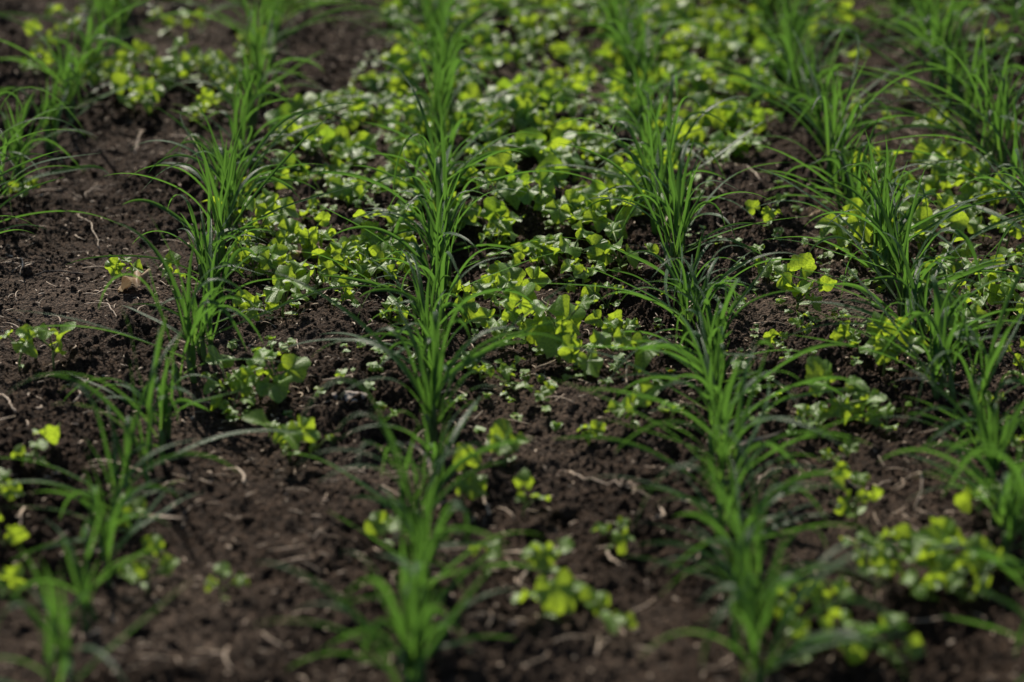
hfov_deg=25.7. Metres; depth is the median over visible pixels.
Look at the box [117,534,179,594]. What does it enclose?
leafy weed
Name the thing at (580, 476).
straw piece
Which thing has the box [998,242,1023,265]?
leafy weed
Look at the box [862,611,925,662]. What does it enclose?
leafy weed
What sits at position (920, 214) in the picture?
leafy weed
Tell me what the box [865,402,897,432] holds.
leafy weed
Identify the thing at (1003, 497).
crop tuft
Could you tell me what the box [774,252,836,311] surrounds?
leafy weed
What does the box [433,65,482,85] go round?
leafy weed
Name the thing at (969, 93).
crop tuft
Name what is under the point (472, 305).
leafy weed
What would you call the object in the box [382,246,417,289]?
leafy weed
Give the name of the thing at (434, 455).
crop tuft
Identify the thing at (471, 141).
crop tuft
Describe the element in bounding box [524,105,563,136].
leafy weed
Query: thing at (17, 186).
leafy weed
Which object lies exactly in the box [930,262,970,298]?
leafy weed
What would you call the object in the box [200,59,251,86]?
leafy weed
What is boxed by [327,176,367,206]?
leafy weed
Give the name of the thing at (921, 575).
leafy weed
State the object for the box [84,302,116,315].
straw piece
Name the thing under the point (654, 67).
leafy weed
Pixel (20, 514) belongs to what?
straw piece
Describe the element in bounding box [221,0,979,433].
weed seedlings
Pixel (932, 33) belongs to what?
crop tuft
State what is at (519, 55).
leafy weed
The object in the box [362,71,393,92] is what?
leafy weed
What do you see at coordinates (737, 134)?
leafy weed
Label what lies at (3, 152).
crop tuft
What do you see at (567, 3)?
leafy weed
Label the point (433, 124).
crop tuft
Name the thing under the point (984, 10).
leafy weed
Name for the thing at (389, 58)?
leafy weed
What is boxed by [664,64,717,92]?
leafy weed
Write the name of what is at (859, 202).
leafy weed
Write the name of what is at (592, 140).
leafy weed
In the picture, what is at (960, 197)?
leafy weed
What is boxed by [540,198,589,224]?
leafy weed
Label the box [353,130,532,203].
crop tuft
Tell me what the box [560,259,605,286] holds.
leafy weed
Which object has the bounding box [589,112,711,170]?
crop tuft
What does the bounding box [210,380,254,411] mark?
leafy weed
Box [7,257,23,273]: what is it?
straw piece
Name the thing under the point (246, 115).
crop tuft
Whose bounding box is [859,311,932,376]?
leafy weed
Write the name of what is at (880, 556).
leafy weed
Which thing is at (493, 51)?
leafy weed
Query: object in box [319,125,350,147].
leafy weed
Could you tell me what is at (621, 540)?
leafy weed
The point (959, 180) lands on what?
leafy weed
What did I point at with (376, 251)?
leafy weed
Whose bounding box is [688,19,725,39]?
leafy weed
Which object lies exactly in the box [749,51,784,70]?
leafy weed
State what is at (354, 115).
leafy weed
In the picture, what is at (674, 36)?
leafy weed
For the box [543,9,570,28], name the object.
leafy weed
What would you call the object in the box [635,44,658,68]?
leafy weed
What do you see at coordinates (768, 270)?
leafy weed
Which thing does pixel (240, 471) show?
straw piece
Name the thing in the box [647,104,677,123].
leafy weed
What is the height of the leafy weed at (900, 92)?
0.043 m
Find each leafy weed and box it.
[0,327,38,370]
[0,468,23,500]
[0,515,28,545]
[0,563,25,598]
[9,176,39,196]
[11,423,60,465]
[15,322,75,369]
[19,43,53,73]
[23,19,68,45]
[45,4,87,34]
[74,51,116,86]
[97,61,140,85]
[99,50,131,78]
[105,254,143,277]
[109,494,145,533]
[110,72,158,110]
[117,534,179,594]
[120,39,156,68]
[129,75,163,115]
[146,51,193,88]
[147,6,193,35]
[161,251,185,279]
[162,33,211,80]
[181,9,210,31]
[183,87,214,123]
[190,49,227,87]
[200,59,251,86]
[201,345,261,394]
[202,193,255,226]
[205,81,239,115]
[205,562,248,600]
[206,58,242,100]
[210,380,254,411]
[224,230,255,260]
[226,241,287,279]
[232,289,276,322]
[233,41,275,67]
[235,365,273,398]
[237,27,269,49]
[237,211,283,242]
[242,165,291,191]
[242,409,319,461]
[246,348,310,402]
[248,238,294,278]
[255,188,298,228]
[256,265,308,316]
[262,217,308,251]
[264,110,311,150]
[267,103,301,122]
[271,153,318,186]
[287,259,338,288]
[289,92,336,120]
[291,211,335,248]
[299,194,320,219]
[301,120,335,156]
[301,235,359,270]
[309,431,333,454]
[317,158,349,179]
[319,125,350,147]
[321,229,383,269]
[323,274,354,303]
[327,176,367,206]
[328,131,379,166]
[331,86,359,100]
[331,91,366,113]
[333,248,374,279]
[340,103,373,131]
[347,240,395,281]
[349,232,404,273]
[353,209,417,248]
[356,93,395,120]
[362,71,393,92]
[364,510,406,546]
[370,166,410,191]
[377,74,411,110]
[377,105,424,139]
[379,296,408,324]
[380,169,432,194]
[381,0,417,13]
[381,45,435,70]
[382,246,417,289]
[383,0,415,25]
[386,95,429,115]
[387,198,422,221]
[388,137,431,169]
[392,57,424,83]
[395,25,429,49]
[395,242,425,262]
[409,130,421,147]
[414,107,444,135]
[414,182,448,201]
[427,191,481,230]
[430,2,456,23]
[432,22,480,52]
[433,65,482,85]
[441,75,474,95]
[441,164,479,186]
[444,280,490,327]
[446,109,486,138]
[448,0,478,11]
[453,5,480,28]
[453,82,497,110]
[453,443,486,501]
[462,98,496,122]
[462,141,501,167]
[465,359,494,380]
[467,540,502,575]
[469,117,502,142]
[471,57,497,78]
[471,282,536,346]
[475,16,510,44]
[476,41,514,70]
[476,146,529,209]
[477,274,517,306]
[478,219,517,256]
[479,196,525,236]
[485,95,536,131]
[485,418,528,467]
[488,0,519,13]
[488,78,537,94]
[488,257,520,286]
[494,355,525,386]
[495,262,551,306]
[496,132,543,158]
[501,301,555,349]
[506,7,536,28]
[510,37,537,62]
[510,64,544,89]
[510,169,554,207]
[510,242,557,268]
[511,81,540,96]
[512,568,586,620]
[513,468,550,516]
[515,85,563,115]
[515,127,575,162]
[515,381,555,401]
[517,0,556,8]
[517,21,556,47]
[520,537,573,580]
[521,294,597,363]
[523,233,573,270]
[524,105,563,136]
[525,220,610,272]
[533,153,569,186]
[533,189,584,229]
[538,67,584,87]
[540,144,584,172]
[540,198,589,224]
[541,78,587,104]
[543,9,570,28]
[544,98,584,117]
[550,41,589,63]
[556,0,583,7]
[556,118,595,140]
[557,328,611,380]
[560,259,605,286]
[562,193,603,227]
[566,60,596,84]
[572,137,615,163]
[572,180,589,190]
[575,129,612,151]
[576,187,610,209]
[577,420,605,444]
[580,4,596,20]
[580,281,623,308]
[580,586,636,635]
[581,0,596,6]
[581,192,640,243]
[582,175,641,212]
[584,309,622,333]
[587,222,658,272]
[591,3,637,39]
[591,39,622,66]
[591,516,633,553]
[596,105,629,130]
[597,150,647,179]
[600,77,659,110]
[601,318,640,345]
[603,67,641,91]
[604,162,650,184]
[605,378,658,427]
[609,87,659,117]
[612,327,659,375]
[618,0,637,10]
[620,5,654,32]
[621,182,664,209]
[633,120,666,138]
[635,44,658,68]
[636,0,660,13]
[636,61,669,92]
[646,150,689,173]
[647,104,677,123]
[648,32,680,50]
[650,45,696,68]
[653,0,687,30]
[659,61,677,90]
[661,0,710,20]
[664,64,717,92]
[665,25,707,51]
[672,105,711,135]
[674,123,704,145]
[677,84,715,99]
[681,52,722,83]
[681,65,702,81]
[685,0,705,6]
[686,3,715,16]
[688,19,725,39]
[691,92,737,131]
[700,130,742,158]
[703,26,741,51]
[706,5,729,19]
[708,37,751,64]
[712,0,733,9]
[714,5,742,24]
[715,67,752,96]
[718,23,749,45]
[718,129,761,156]
[726,104,766,132]
[727,97,782,122]
[728,12,759,31]
[743,14,779,39]
[745,5,762,18]
[745,79,790,107]
[745,193,785,227]
[747,63,773,81]
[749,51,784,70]
[751,244,783,280]
[752,34,780,52]
[763,329,787,351]
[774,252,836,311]
[775,583,831,620]
[786,616,824,668]
[788,311,813,333]
[794,401,831,435]
[797,576,853,621]
[805,356,886,425]
[809,11,839,41]
[815,204,879,261]
[819,210,860,242]
[819,599,880,664]
[820,438,858,479]
[829,320,868,344]
[831,471,882,523]
[834,1,879,27]
[838,95,866,118]
[839,46,869,69]
[839,144,903,185]
[840,528,897,580]
[846,198,901,254]
[851,393,887,424]
[853,172,881,203]
[856,563,893,596]
[859,243,893,271]
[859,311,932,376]
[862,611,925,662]
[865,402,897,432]
[869,528,921,581]
[872,205,938,242]
[874,111,902,143]
[878,166,925,197]
[890,517,952,572]
[892,81,915,105]
[897,189,956,222]
[900,569,943,600]
[902,138,922,152]
[902,206,968,261]
[902,257,942,299]
[910,142,952,170]
[912,108,958,138]
[912,135,979,186]
[914,522,990,579]
[918,163,956,198]
[924,290,990,344]
[926,551,994,601]
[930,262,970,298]
[931,150,991,181]
[935,242,980,271]
[939,538,1014,574]
[940,189,980,212]
[942,4,973,24]
[946,174,999,214]
[954,479,1000,514]
[959,257,987,281]
[960,171,1019,211]
[966,205,1000,241]
[966,276,1015,309]
[969,34,992,60]
[970,1,990,28]
[975,254,1023,290]
[978,20,1017,51]
[985,390,1005,407]
[995,336,1023,377]
[997,205,1023,247]
[997,286,1023,331]
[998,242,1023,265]
[1004,115,1023,142]
[1007,434,1023,452]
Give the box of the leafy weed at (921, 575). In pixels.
[901,566,939,601]
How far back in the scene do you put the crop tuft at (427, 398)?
2.37 m
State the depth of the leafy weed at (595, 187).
3.02 m
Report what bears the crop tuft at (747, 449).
on the ground
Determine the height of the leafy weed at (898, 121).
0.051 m
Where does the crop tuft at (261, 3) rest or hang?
on the ground
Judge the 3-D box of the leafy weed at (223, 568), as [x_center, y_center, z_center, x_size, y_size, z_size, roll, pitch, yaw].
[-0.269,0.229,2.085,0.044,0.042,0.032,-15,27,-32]
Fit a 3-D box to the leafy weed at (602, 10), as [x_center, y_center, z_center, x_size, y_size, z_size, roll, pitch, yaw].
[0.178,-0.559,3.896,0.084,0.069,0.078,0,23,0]
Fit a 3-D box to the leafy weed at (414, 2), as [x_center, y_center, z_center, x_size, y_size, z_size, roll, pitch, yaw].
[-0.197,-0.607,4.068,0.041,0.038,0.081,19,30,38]
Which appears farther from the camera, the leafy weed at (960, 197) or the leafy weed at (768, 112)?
the leafy weed at (768, 112)
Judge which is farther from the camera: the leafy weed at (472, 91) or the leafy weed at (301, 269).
the leafy weed at (472, 91)
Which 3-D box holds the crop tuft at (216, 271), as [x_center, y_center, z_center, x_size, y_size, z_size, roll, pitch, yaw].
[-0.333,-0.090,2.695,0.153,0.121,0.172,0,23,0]
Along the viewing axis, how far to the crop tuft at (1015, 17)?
3.71 m
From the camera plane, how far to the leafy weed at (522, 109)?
3.33 m
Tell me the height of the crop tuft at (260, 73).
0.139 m
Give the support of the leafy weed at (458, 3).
on the ground
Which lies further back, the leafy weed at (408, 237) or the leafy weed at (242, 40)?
the leafy weed at (242, 40)
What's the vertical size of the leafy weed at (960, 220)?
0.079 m
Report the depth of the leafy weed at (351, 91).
3.51 m
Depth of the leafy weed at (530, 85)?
3.49 m
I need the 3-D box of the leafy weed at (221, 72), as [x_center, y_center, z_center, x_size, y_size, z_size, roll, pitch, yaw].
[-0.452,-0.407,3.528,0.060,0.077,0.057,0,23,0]
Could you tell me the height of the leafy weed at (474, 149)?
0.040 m
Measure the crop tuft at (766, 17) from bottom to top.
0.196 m
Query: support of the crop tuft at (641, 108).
on the ground
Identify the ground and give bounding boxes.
[0,0,1023,681]
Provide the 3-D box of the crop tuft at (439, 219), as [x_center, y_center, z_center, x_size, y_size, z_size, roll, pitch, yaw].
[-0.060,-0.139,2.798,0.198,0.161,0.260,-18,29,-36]
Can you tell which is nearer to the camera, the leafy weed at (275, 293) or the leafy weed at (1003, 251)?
the leafy weed at (275, 293)
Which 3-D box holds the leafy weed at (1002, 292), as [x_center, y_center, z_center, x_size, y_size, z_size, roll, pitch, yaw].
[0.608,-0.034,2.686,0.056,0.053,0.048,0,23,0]
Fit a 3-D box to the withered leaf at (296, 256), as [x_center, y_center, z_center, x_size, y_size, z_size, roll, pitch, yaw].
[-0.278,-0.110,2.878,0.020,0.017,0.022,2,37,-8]
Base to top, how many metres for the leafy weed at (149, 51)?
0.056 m
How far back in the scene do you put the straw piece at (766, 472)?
2.33 m
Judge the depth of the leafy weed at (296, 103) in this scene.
3.42 m
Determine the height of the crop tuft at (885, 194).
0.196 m
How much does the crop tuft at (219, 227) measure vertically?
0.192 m
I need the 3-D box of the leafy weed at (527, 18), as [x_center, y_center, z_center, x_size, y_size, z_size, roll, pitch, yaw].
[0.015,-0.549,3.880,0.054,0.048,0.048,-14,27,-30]
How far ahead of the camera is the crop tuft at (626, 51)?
3.55 m
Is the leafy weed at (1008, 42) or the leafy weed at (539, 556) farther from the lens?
the leafy weed at (1008, 42)
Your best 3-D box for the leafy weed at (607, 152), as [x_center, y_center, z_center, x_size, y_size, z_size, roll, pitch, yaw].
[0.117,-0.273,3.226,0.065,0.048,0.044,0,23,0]
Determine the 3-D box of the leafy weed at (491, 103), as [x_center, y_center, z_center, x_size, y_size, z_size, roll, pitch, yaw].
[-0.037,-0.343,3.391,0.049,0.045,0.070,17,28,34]
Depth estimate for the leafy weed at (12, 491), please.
2.24 m
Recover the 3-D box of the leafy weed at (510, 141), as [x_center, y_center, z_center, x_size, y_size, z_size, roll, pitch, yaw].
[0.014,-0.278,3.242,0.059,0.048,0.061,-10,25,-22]
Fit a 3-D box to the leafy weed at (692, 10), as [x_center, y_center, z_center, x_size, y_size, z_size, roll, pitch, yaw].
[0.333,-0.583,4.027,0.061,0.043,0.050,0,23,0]
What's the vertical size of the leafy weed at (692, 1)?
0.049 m
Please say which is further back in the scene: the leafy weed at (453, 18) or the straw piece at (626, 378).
the leafy weed at (453, 18)
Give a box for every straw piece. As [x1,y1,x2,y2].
[0,394,15,411]
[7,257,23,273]
[19,507,26,524]
[76,214,100,249]
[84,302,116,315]
[134,130,144,152]
[170,135,196,151]
[223,467,245,483]
[483,496,489,514]
[503,551,530,588]
[520,373,557,384]
[552,274,577,287]
[569,470,655,497]
[605,550,624,565]
[625,364,632,382]
[652,508,665,518]
[735,163,761,180]
[755,467,783,483]
[891,472,922,513]
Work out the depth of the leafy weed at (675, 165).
3.16 m
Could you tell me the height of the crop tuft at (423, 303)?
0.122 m
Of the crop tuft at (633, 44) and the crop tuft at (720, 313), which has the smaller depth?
the crop tuft at (720, 313)
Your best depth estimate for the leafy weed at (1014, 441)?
2.35 m
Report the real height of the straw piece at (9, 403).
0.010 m
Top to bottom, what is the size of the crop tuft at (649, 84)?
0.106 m
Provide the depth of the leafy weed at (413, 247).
2.87 m
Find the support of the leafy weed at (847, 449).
on the ground
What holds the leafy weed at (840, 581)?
on the ground
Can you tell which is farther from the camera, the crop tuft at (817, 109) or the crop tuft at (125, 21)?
the crop tuft at (125, 21)
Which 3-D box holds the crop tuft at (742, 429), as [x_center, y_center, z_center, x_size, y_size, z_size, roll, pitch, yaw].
[0.247,0.094,2.221,0.323,0.164,0.229,-11,25,-24]
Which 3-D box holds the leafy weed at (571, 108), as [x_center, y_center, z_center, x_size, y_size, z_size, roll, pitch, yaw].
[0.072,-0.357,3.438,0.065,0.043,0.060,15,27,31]
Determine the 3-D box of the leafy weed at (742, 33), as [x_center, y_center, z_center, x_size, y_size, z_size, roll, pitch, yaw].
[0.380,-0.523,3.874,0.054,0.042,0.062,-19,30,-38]
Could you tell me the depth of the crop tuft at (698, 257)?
2.72 m
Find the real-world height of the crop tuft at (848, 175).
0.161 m
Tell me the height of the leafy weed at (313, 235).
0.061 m
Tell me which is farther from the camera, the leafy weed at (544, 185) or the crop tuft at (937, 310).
the leafy weed at (544, 185)
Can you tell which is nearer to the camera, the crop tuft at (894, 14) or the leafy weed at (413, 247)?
the leafy weed at (413, 247)
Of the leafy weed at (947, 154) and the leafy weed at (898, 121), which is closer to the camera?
the leafy weed at (947, 154)
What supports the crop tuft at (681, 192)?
on the ground
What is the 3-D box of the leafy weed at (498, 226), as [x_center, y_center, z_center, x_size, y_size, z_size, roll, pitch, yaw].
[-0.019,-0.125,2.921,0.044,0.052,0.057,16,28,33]
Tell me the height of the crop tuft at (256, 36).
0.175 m
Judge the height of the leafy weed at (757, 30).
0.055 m
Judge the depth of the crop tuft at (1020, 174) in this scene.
2.91 m
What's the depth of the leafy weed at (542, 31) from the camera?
3.81 m
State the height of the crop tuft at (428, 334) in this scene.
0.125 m
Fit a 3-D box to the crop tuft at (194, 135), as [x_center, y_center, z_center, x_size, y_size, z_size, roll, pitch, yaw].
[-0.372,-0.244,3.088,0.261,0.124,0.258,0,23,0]
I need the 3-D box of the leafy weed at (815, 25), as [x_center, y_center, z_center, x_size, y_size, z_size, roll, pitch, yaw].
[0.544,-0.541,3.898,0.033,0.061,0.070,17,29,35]
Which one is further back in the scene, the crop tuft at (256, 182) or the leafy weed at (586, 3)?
the leafy weed at (586, 3)
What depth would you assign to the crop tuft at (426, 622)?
1.94 m
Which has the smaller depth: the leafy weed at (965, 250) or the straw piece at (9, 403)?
the straw piece at (9, 403)
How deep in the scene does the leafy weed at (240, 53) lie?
3.69 m
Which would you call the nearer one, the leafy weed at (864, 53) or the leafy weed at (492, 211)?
the leafy weed at (492, 211)
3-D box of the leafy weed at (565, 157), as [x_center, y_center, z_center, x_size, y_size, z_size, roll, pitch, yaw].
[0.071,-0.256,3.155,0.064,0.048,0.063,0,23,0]
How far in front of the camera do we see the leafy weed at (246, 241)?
2.85 m
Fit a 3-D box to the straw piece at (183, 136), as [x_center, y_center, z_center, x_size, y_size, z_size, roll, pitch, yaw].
[-0.483,-0.297,3.343,0.016,0.014,0.117,-11,25,-25]
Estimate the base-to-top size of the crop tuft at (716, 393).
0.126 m
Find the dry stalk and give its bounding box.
[882,77,885,111]
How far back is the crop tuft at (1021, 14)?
3.82 m
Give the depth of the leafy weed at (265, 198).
2.98 m
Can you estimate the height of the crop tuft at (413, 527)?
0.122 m
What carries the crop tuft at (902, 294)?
on the ground
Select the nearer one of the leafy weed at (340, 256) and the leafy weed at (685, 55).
the leafy weed at (340, 256)
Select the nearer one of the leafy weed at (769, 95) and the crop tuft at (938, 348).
the crop tuft at (938, 348)
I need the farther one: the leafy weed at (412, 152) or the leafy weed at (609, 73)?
the leafy weed at (609, 73)
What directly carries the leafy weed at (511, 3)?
on the ground
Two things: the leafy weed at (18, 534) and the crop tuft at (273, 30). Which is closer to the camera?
the leafy weed at (18, 534)
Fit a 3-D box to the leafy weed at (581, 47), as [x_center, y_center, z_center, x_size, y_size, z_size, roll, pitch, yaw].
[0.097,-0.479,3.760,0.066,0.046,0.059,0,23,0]
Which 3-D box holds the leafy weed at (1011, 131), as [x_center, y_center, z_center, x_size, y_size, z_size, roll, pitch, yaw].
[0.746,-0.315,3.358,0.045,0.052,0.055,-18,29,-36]
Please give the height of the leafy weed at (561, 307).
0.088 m
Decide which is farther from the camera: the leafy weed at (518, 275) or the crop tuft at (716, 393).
the leafy weed at (518, 275)
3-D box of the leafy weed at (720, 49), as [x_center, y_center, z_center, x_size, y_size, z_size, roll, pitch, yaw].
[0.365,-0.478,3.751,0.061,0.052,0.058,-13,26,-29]
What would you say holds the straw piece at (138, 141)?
on the ground
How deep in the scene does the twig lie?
2.85 m
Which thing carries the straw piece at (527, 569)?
on the ground
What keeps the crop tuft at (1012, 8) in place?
on the ground
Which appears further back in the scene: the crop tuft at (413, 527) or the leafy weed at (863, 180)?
the leafy weed at (863, 180)
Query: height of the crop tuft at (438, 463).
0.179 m
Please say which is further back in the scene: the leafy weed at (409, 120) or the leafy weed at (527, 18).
the leafy weed at (527, 18)
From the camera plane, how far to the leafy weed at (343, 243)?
2.87 m
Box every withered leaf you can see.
[118,269,150,291]
[287,246,302,259]
[808,205,822,221]
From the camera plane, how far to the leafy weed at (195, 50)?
3.61 m
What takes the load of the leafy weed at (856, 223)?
on the ground
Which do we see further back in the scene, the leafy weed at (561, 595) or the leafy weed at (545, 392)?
the leafy weed at (545, 392)
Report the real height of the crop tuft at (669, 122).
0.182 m
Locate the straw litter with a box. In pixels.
[0,0,1023,681]
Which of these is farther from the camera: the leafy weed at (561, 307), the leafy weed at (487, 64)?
the leafy weed at (487, 64)
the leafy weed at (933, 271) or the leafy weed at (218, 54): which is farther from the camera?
the leafy weed at (218, 54)
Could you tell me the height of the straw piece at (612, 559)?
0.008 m
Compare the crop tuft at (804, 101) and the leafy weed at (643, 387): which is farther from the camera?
the crop tuft at (804, 101)
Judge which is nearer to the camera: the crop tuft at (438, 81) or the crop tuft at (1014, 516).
the crop tuft at (1014, 516)
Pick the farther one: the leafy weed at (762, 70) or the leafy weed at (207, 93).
the leafy weed at (762, 70)
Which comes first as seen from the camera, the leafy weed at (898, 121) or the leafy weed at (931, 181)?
the leafy weed at (931, 181)
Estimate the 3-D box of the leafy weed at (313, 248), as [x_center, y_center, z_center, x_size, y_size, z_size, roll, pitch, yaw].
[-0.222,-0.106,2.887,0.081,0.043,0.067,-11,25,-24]
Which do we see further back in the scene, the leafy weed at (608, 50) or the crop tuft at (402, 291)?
the leafy weed at (608, 50)
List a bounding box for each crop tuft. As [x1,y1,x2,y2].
[0,0,148,54]
[0,0,157,83]
[0,0,208,121]
[0,21,156,95]
[0,52,165,150]
[0,86,108,196]
[0,88,95,184]
[0,129,125,227]
[0,180,44,259]
[0,329,238,517]
[0,545,191,681]
[7,510,164,649]
[8,304,318,489]
[11,439,201,586]
[16,221,397,394]
[63,0,141,30]
[65,342,243,444]
[66,186,281,288]
[106,115,366,271]
[110,22,315,141]
[122,211,272,362]
[132,133,315,239]
[134,97,360,227]
[143,0,359,64]
[152,0,388,90]
[155,106,336,194]
[164,209,288,315]
[170,68,314,169]
[197,34,339,109]
[204,0,362,24]
[229,0,381,44]
[254,551,492,681]
[266,270,586,442]
[278,249,534,370]
[281,378,530,531]
[303,22,528,143]
[304,171,525,277]
[307,248,512,327]
[314,552,515,681]
[317,204,586,303]
[319,289,512,406]
[327,74,618,250]
[329,463,508,574]
[337,2,515,95]
[338,374,485,496]
[345,0,499,41]
[351,0,482,57]
[352,0,532,72]
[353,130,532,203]
[356,86,467,173]
[356,156,587,288]
[362,103,521,182]
[381,24,542,116]
[387,489,542,628]
[496,0,701,30]
[502,0,711,78]
[514,245,804,346]
[525,74,766,210]
[542,368,871,537]
[551,75,755,171]
[553,110,751,236]
[554,293,811,419]
[556,0,716,93]
[559,46,724,117]
[560,143,804,319]
[567,0,717,46]
[578,340,905,490]
[583,52,712,127]
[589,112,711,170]
[602,114,798,281]
[606,228,797,320]
[613,254,809,375]
[615,423,826,627]
[617,308,888,449]
[634,445,866,578]
[642,527,915,681]
[660,514,888,662]
[666,0,894,108]
[669,0,802,32]
[686,0,861,72]
[705,22,945,131]
[728,17,920,145]
[733,0,853,51]
[735,62,976,156]
[741,30,961,188]
[745,126,958,207]
[754,115,948,240]
[756,210,1014,341]
[759,160,1023,293]
[776,274,1023,380]
[782,165,1023,316]
[789,266,1023,437]
[796,0,993,64]
[798,0,1023,141]
[821,130,936,261]
[828,0,910,18]
[828,28,1023,161]
[830,0,1022,91]
[832,264,1021,398]
[844,46,1023,185]
[854,0,1012,55]
[854,79,1023,213]
[874,2,1023,123]
[876,365,1023,469]
[879,421,1023,535]
[901,368,1023,504]
[923,544,1023,588]
[924,217,1023,287]
[934,0,1023,42]
[940,403,1023,577]
[941,560,1023,681]
[957,161,1023,240]
[959,5,1023,20]
[962,146,1023,231]
[980,3,1023,40]
[995,2,1023,38]
[1000,301,1023,303]
[1009,0,1021,16]
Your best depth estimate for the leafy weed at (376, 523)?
2.19 m
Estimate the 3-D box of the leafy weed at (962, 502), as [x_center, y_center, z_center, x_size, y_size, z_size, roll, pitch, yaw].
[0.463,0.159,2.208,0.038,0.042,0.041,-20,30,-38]
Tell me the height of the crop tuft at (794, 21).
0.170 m
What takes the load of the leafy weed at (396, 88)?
on the ground
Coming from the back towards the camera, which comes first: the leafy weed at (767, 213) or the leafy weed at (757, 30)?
the leafy weed at (757, 30)
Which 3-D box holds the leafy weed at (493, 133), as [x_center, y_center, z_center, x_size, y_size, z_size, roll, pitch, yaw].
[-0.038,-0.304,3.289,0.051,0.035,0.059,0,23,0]
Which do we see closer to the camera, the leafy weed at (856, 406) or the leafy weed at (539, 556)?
the leafy weed at (539, 556)
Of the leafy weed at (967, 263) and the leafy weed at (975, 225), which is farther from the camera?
the leafy weed at (975, 225)
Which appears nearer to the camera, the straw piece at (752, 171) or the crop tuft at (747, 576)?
the crop tuft at (747, 576)
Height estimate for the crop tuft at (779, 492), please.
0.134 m
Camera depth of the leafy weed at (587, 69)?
3.63 m
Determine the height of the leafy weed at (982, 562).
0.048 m
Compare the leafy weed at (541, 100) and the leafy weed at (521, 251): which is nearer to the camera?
the leafy weed at (521, 251)
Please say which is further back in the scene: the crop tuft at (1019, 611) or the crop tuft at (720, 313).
the crop tuft at (720, 313)
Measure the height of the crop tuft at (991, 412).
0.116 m
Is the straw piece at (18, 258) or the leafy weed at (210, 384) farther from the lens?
the straw piece at (18, 258)
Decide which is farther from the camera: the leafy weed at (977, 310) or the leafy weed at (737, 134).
the leafy weed at (737, 134)
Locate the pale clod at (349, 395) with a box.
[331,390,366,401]
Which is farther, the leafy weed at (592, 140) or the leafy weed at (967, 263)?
the leafy weed at (592, 140)
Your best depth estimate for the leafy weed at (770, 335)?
2.59 m
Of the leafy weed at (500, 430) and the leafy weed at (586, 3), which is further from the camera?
the leafy weed at (586, 3)
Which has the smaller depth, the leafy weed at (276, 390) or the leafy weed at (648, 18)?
the leafy weed at (276, 390)
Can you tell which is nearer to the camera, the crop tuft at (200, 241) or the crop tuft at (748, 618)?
the crop tuft at (748, 618)
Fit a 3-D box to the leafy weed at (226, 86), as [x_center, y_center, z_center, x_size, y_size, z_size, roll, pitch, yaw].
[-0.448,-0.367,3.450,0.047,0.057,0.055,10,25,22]
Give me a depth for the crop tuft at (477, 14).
3.65 m
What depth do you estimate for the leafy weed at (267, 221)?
2.92 m
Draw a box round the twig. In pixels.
[34,270,85,275]
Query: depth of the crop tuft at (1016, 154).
3.05 m
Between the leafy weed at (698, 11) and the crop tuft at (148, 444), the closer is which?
the crop tuft at (148, 444)
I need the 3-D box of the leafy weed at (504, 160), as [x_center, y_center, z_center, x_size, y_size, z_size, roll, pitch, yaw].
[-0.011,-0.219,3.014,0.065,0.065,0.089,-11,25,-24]
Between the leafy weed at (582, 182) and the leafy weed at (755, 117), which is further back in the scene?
the leafy weed at (755, 117)
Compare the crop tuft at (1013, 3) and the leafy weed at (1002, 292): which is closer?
the leafy weed at (1002, 292)
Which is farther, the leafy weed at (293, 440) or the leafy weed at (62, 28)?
the leafy weed at (62, 28)
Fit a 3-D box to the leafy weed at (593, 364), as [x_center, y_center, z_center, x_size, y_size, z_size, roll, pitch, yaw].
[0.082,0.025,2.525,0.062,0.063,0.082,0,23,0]
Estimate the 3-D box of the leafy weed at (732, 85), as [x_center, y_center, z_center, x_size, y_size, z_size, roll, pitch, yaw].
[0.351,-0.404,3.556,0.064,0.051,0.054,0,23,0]
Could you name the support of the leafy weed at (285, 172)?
on the ground
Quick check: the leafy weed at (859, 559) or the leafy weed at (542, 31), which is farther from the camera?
the leafy weed at (542, 31)
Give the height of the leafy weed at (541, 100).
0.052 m
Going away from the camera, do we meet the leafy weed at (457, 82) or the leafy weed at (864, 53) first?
the leafy weed at (457, 82)
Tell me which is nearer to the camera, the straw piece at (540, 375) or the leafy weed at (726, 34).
the straw piece at (540, 375)
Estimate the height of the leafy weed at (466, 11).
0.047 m
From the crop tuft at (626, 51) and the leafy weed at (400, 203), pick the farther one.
the crop tuft at (626, 51)
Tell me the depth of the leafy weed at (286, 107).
3.34 m
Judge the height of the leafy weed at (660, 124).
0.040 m
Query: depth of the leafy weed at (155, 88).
3.46 m
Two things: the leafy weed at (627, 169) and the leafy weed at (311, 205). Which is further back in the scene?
the leafy weed at (627, 169)
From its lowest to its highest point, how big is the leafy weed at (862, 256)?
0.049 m
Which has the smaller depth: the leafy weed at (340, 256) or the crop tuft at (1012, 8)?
the leafy weed at (340, 256)
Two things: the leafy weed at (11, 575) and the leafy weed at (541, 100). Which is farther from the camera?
the leafy weed at (541, 100)
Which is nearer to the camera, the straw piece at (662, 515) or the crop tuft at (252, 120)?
the straw piece at (662, 515)
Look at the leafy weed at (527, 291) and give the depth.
2.63 m
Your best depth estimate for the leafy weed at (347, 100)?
3.44 m
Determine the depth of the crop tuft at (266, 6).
3.84 m
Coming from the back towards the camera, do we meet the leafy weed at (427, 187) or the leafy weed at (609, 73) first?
the leafy weed at (609, 73)
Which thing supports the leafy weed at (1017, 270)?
on the ground
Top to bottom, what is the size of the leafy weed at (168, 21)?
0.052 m
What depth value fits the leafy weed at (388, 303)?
2.68 m

